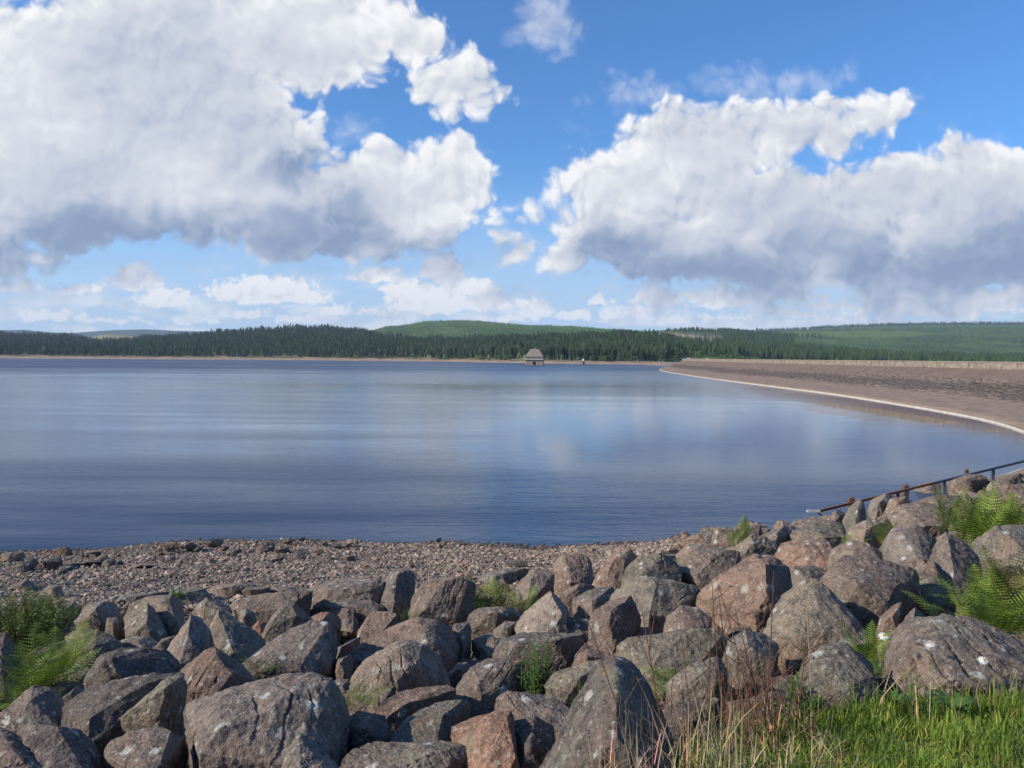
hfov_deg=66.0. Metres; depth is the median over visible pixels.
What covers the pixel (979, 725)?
grass
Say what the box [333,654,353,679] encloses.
boulder
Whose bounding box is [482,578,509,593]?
boulder
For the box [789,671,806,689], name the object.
weed
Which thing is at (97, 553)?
stone
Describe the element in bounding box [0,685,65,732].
boulder
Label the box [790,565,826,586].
boulder
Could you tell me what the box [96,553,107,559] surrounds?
stone
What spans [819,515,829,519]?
boulder
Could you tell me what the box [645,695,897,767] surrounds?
dry grass
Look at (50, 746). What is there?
boulder
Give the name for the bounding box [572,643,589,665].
boulder
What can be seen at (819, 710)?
bramble runner
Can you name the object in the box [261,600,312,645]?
boulder
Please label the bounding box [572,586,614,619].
boulder
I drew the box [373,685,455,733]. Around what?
boulder
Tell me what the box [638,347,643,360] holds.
conifer tree
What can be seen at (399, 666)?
boulder
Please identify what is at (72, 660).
fern
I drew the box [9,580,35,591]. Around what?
boulder
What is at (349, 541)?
stone
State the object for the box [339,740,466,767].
boulder
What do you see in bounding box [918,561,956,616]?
boulder
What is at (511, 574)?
boulder
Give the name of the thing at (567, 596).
boulder
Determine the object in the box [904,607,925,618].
boulder
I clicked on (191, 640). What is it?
boulder
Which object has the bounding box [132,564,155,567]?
stone
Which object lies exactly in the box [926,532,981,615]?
boulder
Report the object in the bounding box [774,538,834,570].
boulder
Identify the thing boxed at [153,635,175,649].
boulder
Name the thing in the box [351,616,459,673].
boulder
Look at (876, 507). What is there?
boulder
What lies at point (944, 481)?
railing
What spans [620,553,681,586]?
boulder
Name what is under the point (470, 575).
stone
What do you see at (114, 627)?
boulder
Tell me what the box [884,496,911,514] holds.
boulder
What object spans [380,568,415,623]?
boulder
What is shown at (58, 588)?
boulder
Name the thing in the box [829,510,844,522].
boulder
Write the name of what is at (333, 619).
boulder
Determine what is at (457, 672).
boulder
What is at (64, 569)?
stone
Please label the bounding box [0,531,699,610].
gravel
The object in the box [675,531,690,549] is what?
boulder
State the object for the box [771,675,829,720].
weed
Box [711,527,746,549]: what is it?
boulder
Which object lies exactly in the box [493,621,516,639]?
boulder
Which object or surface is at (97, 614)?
boulder
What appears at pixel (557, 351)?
conifer tree
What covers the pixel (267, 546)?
stone
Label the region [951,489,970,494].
boulder
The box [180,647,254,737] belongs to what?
boulder
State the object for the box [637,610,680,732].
dead stalk
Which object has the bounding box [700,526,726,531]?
boulder
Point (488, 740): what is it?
boulder
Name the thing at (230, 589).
boulder
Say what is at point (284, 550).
stone
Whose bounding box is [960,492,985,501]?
boulder
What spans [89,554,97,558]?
stone
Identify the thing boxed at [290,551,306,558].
stone
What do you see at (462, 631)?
boulder
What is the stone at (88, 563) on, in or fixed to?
on the ground at (331, 562)
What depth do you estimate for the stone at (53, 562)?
19.05 m
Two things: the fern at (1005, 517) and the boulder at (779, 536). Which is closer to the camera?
the fern at (1005, 517)
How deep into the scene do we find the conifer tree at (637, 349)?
760.05 m
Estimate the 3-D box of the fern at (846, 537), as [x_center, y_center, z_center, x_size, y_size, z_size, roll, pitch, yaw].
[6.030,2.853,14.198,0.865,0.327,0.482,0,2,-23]
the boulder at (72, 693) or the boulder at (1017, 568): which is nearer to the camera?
the boulder at (72, 693)
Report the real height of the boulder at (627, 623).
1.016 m
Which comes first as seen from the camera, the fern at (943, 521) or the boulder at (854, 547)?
the boulder at (854, 547)
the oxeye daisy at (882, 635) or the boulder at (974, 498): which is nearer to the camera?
the oxeye daisy at (882, 635)
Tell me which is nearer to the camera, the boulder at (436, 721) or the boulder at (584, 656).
the boulder at (436, 721)
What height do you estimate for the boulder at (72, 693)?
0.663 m
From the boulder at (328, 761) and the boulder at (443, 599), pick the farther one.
the boulder at (443, 599)
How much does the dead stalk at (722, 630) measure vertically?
0.698 m
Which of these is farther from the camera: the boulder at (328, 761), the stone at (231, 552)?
the stone at (231, 552)
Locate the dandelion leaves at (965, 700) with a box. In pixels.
[923,689,978,712]
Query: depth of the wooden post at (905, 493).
34.07 m
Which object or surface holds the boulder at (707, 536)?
on the ground at (331, 562)
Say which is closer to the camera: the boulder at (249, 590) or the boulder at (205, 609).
the boulder at (205, 609)
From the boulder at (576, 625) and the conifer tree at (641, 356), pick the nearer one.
the boulder at (576, 625)
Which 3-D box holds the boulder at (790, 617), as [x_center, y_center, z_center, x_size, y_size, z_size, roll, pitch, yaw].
[2.296,2.025,5.984,0.756,1.002,1.028,1,2,27]
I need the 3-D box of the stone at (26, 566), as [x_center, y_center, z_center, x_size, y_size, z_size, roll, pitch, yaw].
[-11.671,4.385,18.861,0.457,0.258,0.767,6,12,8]
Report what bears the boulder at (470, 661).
on the boulder at (437, 636)
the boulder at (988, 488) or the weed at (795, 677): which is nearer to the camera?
the weed at (795, 677)
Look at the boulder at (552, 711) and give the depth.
4.49 m
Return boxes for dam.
[659,359,1023,480]
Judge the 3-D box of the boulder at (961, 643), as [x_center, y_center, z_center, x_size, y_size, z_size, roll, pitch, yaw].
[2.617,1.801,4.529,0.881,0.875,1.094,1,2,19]
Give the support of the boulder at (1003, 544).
on the ground at (331, 562)
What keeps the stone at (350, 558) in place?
on the ground at (331, 562)
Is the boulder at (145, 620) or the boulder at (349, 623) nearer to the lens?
the boulder at (145, 620)
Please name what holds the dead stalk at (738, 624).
on the ground at (331, 562)
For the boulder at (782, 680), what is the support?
on the ground at (331, 562)
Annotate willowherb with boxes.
[512,629,552,694]
[543,625,549,693]
[569,679,581,704]
[905,671,943,717]
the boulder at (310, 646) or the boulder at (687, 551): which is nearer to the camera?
the boulder at (310, 646)
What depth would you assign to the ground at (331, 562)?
18.70 m
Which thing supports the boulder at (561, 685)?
on the ground at (331, 562)
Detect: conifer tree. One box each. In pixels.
[554,344,558,359]
[559,344,563,359]
[591,345,595,360]
[635,345,639,360]
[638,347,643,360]
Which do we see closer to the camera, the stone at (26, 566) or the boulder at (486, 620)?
the boulder at (486, 620)
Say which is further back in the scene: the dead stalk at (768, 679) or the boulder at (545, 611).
the boulder at (545, 611)
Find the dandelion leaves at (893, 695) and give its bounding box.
[871,688,912,705]
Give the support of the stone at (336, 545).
on the ground at (331, 562)
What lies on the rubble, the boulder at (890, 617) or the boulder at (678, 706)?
the boulder at (678, 706)
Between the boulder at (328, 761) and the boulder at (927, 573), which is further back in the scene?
the boulder at (927, 573)
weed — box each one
[171,586,195,598]
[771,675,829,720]
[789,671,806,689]
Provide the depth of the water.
50.09 m
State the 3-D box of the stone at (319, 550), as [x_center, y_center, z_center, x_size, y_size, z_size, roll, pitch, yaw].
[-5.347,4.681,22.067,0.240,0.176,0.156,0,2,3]
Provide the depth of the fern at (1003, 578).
6.11 m
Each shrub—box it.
[0,583,87,653]
[34,596,78,623]
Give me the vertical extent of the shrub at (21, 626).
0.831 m
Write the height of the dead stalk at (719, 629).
0.770 m
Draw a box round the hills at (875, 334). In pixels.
[0,320,1023,365]
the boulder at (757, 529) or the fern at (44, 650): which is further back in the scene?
the boulder at (757, 529)
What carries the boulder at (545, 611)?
on the ground at (331, 562)
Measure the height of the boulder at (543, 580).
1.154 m
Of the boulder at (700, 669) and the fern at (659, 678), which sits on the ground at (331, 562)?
the boulder at (700, 669)
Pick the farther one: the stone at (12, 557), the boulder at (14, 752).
the stone at (12, 557)
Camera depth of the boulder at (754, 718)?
4.20 m
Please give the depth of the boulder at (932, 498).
18.57 m
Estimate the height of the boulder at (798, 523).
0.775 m
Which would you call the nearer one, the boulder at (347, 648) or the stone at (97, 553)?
the boulder at (347, 648)
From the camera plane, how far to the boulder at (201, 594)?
14.26 m
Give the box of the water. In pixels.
[0,358,1023,551]
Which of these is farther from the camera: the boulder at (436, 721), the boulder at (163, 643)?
the boulder at (163, 643)
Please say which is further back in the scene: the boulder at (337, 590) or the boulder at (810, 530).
the boulder at (810, 530)
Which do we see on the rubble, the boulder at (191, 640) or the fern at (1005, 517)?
the fern at (1005, 517)
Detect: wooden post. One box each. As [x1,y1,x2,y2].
[846,496,854,510]
[902,484,908,498]
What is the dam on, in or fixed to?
on the ground at (331, 562)
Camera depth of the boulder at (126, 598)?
13.96 m
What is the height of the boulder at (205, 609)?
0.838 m
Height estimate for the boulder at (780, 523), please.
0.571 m
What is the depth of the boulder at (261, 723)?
4.14 m
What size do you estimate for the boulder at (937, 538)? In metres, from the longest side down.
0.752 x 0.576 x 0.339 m
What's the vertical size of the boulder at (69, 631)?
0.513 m
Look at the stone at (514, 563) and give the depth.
19.46 m
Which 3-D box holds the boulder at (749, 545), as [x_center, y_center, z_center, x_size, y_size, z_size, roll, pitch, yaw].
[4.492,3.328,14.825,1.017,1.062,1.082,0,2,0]
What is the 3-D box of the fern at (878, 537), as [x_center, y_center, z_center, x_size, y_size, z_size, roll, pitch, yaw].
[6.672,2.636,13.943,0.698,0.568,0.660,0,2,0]
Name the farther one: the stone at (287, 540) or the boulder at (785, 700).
the stone at (287, 540)
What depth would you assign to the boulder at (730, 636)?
7.09 m
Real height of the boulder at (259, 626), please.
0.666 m
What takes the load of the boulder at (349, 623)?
on the ground at (331, 562)
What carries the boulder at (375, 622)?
on the ground at (331, 562)
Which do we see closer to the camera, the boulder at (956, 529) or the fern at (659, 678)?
the fern at (659, 678)
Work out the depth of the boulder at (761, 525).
26.84 m
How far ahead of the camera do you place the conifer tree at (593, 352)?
761.82 m
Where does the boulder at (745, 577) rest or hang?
on the ground at (331, 562)
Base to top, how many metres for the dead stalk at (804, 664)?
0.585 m
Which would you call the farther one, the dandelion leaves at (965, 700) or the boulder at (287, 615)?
the boulder at (287, 615)
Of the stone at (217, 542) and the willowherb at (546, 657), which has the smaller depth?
the willowherb at (546, 657)
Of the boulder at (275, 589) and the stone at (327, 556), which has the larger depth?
the stone at (327, 556)
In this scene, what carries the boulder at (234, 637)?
on the ground at (331, 562)
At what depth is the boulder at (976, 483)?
25.91 m
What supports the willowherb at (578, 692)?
on the ground at (331, 562)
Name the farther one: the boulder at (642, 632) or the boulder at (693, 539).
the boulder at (693, 539)
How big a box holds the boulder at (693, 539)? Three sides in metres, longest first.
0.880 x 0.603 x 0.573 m
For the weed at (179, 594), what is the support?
on the ground at (331, 562)
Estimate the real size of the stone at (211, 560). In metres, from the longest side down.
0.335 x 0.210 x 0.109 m
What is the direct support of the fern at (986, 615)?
on the rubble
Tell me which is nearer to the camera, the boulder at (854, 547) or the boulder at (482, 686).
the boulder at (482, 686)
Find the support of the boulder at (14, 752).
on the ground at (331, 562)
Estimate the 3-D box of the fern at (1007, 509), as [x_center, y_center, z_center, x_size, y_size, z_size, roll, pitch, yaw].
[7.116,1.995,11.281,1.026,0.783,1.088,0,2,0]
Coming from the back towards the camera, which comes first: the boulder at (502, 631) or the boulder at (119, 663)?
the boulder at (502, 631)
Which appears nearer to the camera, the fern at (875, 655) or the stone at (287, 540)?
the fern at (875, 655)
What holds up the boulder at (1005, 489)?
on the ground at (331, 562)
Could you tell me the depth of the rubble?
11.14 m
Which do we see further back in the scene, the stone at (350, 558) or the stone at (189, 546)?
the stone at (189, 546)
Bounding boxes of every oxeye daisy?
[878,632,887,698]
[978,656,988,699]
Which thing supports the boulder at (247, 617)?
on the ground at (331, 562)
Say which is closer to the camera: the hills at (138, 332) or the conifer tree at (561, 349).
the conifer tree at (561, 349)
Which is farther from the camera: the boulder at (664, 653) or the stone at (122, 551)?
the stone at (122, 551)
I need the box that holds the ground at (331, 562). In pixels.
[0,539,1023,767]
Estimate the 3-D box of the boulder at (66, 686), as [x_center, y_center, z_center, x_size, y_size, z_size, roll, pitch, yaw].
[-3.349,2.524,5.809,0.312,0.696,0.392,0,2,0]
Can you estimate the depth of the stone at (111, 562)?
19.68 m
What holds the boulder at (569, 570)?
on the ground at (331, 562)
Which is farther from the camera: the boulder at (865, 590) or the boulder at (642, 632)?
the boulder at (642, 632)
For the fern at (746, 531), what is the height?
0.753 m
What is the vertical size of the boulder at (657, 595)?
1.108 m
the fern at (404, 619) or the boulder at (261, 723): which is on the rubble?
the fern at (404, 619)
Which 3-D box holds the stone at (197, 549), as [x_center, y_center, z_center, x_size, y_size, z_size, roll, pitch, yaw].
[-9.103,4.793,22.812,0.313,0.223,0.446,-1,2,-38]
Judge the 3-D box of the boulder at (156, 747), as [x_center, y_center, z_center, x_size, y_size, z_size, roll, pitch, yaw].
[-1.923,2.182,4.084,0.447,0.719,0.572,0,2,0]
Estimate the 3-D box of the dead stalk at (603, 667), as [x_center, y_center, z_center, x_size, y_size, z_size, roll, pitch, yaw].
[0.428,1.329,3.441,0.279,0.707,0.043,1,2,16]
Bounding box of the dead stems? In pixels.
[648,631,835,755]
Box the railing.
[806,460,1023,515]
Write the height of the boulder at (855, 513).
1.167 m
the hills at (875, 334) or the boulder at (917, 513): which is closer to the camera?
the boulder at (917, 513)
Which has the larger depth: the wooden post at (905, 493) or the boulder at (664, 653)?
the wooden post at (905, 493)
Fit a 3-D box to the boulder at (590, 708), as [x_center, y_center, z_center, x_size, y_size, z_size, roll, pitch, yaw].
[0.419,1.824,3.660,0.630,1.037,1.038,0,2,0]
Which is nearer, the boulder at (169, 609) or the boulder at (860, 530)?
the boulder at (169, 609)
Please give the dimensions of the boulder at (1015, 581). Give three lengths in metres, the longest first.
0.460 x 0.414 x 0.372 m
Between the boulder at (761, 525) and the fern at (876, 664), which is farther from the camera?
the boulder at (761, 525)
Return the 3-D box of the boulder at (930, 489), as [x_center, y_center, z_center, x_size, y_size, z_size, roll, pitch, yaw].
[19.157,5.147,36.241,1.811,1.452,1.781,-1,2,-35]
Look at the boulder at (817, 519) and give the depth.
25.29 m
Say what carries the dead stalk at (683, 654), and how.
on the boulder at (678, 706)
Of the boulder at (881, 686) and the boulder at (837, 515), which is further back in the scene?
the boulder at (837, 515)
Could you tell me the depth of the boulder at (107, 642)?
8.29 m
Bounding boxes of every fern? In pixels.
[0,623,102,699]
[0,683,23,710]
[17,638,75,675]
[19,618,106,670]
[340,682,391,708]
[399,607,420,621]
[463,573,521,609]
[515,583,537,612]
[643,666,678,700]
[724,515,752,545]
[835,532,867,542]
[836,618,890,669]
[867,517,896,546]
[867,657,889,680]
[902,563,1023,639]
[919,573,994,616]
[930,486,998,536]
[940,482,1023,549]
[959,545,1023,621]
[972,491,1023,524]
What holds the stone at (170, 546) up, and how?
on the ground at (331, 562)
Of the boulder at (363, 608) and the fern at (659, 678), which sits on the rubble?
the fern at (659, 678)
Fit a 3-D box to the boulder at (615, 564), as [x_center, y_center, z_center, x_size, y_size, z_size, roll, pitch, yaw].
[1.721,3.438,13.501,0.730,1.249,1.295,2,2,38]
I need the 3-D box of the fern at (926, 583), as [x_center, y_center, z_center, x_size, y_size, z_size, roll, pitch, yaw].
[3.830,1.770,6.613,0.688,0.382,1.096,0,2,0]
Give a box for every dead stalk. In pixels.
[580,607,639,704]
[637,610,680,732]
[676,581,691,710]
[686,602,721,737]
[702,580,740,736]
[707,595,743,727]
[714,576,757,738]
[724,603,773,734]
[759,571,790,740]
[783,622,827,727]
[805,587,827,737]
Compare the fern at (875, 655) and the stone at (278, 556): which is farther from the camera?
the stone at (278, 556)
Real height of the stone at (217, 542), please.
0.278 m
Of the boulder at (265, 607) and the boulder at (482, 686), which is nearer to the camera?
the boulder at (482, 686)
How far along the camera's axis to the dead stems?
3.62 m
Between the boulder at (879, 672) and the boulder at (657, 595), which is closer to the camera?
the boulder at (879, 672)
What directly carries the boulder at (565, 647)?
on the ground at (331, 562)
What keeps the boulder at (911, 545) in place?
on the ground at (331, 562)
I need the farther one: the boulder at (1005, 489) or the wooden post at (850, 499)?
the wooden post at (850, 499)
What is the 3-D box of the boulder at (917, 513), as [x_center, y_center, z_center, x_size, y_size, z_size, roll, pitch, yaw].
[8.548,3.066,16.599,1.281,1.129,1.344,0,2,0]
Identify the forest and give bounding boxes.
[0,319,1023,361]
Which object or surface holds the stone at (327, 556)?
on the ground at (331, 562)
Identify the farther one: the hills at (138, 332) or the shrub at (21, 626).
the hills at (138, 332)
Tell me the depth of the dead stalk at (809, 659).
3.65 m
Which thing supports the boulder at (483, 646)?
on the ground at (331, 562)
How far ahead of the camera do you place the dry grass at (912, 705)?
3.77 m
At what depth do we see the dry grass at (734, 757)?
3.15 m
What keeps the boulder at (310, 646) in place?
on the ground at (331, 562)
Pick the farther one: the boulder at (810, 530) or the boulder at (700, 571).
the boulder at (810, 530)
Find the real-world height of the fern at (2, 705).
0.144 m
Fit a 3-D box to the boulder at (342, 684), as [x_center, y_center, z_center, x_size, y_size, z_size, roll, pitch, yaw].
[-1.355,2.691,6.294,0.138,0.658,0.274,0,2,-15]
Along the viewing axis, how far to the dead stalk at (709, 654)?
3.69 m
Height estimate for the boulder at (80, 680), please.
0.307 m
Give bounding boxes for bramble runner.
[793,681,875,735]
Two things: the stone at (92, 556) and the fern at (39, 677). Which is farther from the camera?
the stone at (92, 556)
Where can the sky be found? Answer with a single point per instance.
(172, 165)
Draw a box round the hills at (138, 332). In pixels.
[0,329,215,337]
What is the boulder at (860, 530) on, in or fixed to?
on the ground at (331, 562)
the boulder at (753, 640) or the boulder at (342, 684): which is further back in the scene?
the boulder at (342, 684)
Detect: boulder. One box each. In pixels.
[0,633,19,711]
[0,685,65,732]
[0,727,40,767]
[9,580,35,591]
[16,722,99,767]
[42,585,64,596]
[47,668,89,684]
[49,620,75,641]
[50,679,83,696]
[53,601,79,624]
[61,659,91,671]
[61,672,184,767]
[62,686,84,703]
[65,629,123,664]
[73,602,122,630]
[83,647,181,690]
[103,726,186,767]
[105,617,122,639]
[115,730,121,737]
[116,592,168,609]
[119,675,187,736]
[120,609,126,626]
[120,637,158,648]
[123,594,184,636]
[125,602,168,641]
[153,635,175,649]
[167,615,214,667]
[172,588,211,609]
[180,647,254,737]
[183,672,350,767]
[192,598,231,627]
[207,581,256,596]
[209,609,265,663]
[229,589,312,623]
[239,608,256,627]
[240,586,269,595]
[242,620,337,679]
[252,620,265,634]
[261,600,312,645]
[270,586,300,592]
[281,733,329,767]
[310,577,383,609]
[310,599,383,627]
[311,755,338,767]
[312,612,340,644]
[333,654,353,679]
[334,607,358,637]
[334,678,349,708]
[336,637,359,658]
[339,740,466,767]
[345,640,449,715]
[348,711,391,752]
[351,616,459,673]
[356,611,396,642]
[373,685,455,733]
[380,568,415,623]
[390,699,470,741]
[408,576,475,625]
[448,662,470,688]
[451,710,519,767]
[452,622,471,658]
[456,655,526,717]
[456,658,481,664]
[467,606,520,638]
[471,634,499,659]
[477,568,528,582]
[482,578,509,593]
[492,632,586,688]
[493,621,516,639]
[494,690,569,741]
[505,568,554,615]
[514,590,569,634]
[515,715,554,767]
[539,655,674,767]
[544,658,606,707]
[552,554,592,595]
[557,583,594,616]
[567,617,588,642]
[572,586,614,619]
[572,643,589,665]
[572,648,605,665]
[587,595,640,657]
[592,546,636,589]
[610,575,698,633]
[614,628,726,709]
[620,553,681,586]
[636,627,650,635]
[661,552,676,562]
[662,697,724,741]
[663,605,711,632]
[664,656,728,743]
[668,534,679,543]
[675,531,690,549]
[676,543,721,562]
[677,550,740,591]
[679,534,705,547]
[690,531,712,543]
[696,553,792,637]
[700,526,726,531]
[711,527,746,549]
[722,629,778,698]
[722,705,775,730]
[724,691,788,722]
[727,627,752,638]
[731,534,778,560]
[732,627,742,631]
[743,522,767,527]
[744,674,797,695]
[748,524,761,535]
[763,576,868,675]
[765,526,791,545]
[771,520,793,529]
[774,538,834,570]
[788,520,845,546]
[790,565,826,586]
[791,516,814,527]
[795,643,880,727]
[813,518,825,522]
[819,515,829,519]
[820,555,921,669]
[827,540,882,568]
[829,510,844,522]
[842,499,865,530]
[846,519,892,548]
[867,493,894,519]
[874,602,902,667]
[874,667,882,677]
[876,613,1023,711]
[876,678,892,697]
[879,523,936,573]
[882,502,949,537]
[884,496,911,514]
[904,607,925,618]
[913,481,946,493]
[915,494,960,521]
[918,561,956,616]
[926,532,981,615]
[936,531,968,540]
[946,474,987,494]
[948,521,969,532]
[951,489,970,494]
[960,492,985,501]
[965,497,980,503]
[972,524,1023,590]
[982,483,1023,523]
[986,480,997,490]
[996,565,1023,592]
[998,473,1023,485]
[1009,576,1022,590]
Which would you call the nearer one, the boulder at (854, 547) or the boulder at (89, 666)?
the boulder at (89, 666)
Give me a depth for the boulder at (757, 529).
21.74 m
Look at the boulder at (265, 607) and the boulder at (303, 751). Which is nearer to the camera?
the boulder at (303, 751)
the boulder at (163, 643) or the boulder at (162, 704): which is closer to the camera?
the boulder at (162, 704)
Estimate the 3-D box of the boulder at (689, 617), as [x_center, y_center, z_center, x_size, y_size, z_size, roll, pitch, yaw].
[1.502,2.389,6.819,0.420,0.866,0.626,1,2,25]
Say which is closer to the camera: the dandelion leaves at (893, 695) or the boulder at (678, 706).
the dandelion leaves at (893, 695)
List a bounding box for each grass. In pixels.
[547,672,762,767]
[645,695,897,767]
[654,658,1017,767]
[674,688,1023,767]
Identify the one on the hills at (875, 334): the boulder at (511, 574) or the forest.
the forest
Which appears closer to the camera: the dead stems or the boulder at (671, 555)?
the dead stems
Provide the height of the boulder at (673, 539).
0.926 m
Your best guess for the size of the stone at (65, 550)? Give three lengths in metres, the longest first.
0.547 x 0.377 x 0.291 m
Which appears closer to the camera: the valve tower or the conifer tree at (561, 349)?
the valve tower
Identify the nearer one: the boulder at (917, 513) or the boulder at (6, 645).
the boulder at (6, 645)
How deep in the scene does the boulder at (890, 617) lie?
5.70 m
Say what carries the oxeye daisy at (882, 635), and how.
on the ground at (331, 562)
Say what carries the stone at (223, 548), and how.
on the ground at (331, 562)
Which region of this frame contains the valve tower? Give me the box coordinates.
[523,348,544,364]
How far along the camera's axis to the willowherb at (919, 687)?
3.85 m
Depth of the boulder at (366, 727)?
4.54 m
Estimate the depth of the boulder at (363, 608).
12.41 m
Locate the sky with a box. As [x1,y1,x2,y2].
[0,0,1023,332]
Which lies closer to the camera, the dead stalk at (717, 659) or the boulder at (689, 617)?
the dead stalk at (717, 659)
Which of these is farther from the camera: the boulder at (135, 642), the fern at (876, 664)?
the boulder at (135, 642)
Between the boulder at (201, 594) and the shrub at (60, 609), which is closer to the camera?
the shrub at (60, 609)
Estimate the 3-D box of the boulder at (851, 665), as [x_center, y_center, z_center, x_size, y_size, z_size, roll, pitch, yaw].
[1.776,1.838,4.278,0.429,0.800,0.727,1,2,16]
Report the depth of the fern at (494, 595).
12.56 m
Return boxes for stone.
[0,552,24,562]
[7,558,38,573]
[43,556,62,569]
[52,546,72,555]
[58,566,74,574]
[77,558,104,566]
[84,551,100,557]
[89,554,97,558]
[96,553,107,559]
[100,558,116,567]
[115,548,138,554]
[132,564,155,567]
[163,542,178,551]
[185,542,196,550]
[192,546,202,551]
[205,538,223,546]
[206,558,217,562]
[221,546,228,550]
[226,548,237,556]
[259,541,274,552]
[270,554,281,560]
[274,547,290,552]
[282,538,293,543]
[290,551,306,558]
[317,548,323,552]
[323,553,331,559]
[330,543,343,548]
[345,539,352,543]
[347,555,353,560]
[467,572,473,579]
[506,560,527,567]
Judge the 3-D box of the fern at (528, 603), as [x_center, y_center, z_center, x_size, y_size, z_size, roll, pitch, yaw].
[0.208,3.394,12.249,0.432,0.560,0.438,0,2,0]
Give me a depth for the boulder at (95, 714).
4.85 m
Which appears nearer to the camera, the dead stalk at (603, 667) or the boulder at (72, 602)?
the dead stalk at (603, 667)
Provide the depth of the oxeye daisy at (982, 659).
4.03 m
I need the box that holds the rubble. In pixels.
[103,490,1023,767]
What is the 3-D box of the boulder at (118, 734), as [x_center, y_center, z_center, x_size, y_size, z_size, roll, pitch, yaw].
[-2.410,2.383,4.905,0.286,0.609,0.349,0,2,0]
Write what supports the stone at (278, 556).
on the ground at (331, 562)
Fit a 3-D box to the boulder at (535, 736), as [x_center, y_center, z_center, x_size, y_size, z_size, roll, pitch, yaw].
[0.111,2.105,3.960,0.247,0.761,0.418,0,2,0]
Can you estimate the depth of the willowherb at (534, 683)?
5.78 m
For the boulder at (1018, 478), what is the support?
on the ground at (331, 562)
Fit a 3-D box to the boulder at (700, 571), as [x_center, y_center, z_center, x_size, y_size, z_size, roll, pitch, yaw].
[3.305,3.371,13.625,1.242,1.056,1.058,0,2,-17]
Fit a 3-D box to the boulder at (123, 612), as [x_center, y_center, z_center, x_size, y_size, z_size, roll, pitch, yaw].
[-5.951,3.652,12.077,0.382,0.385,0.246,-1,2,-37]

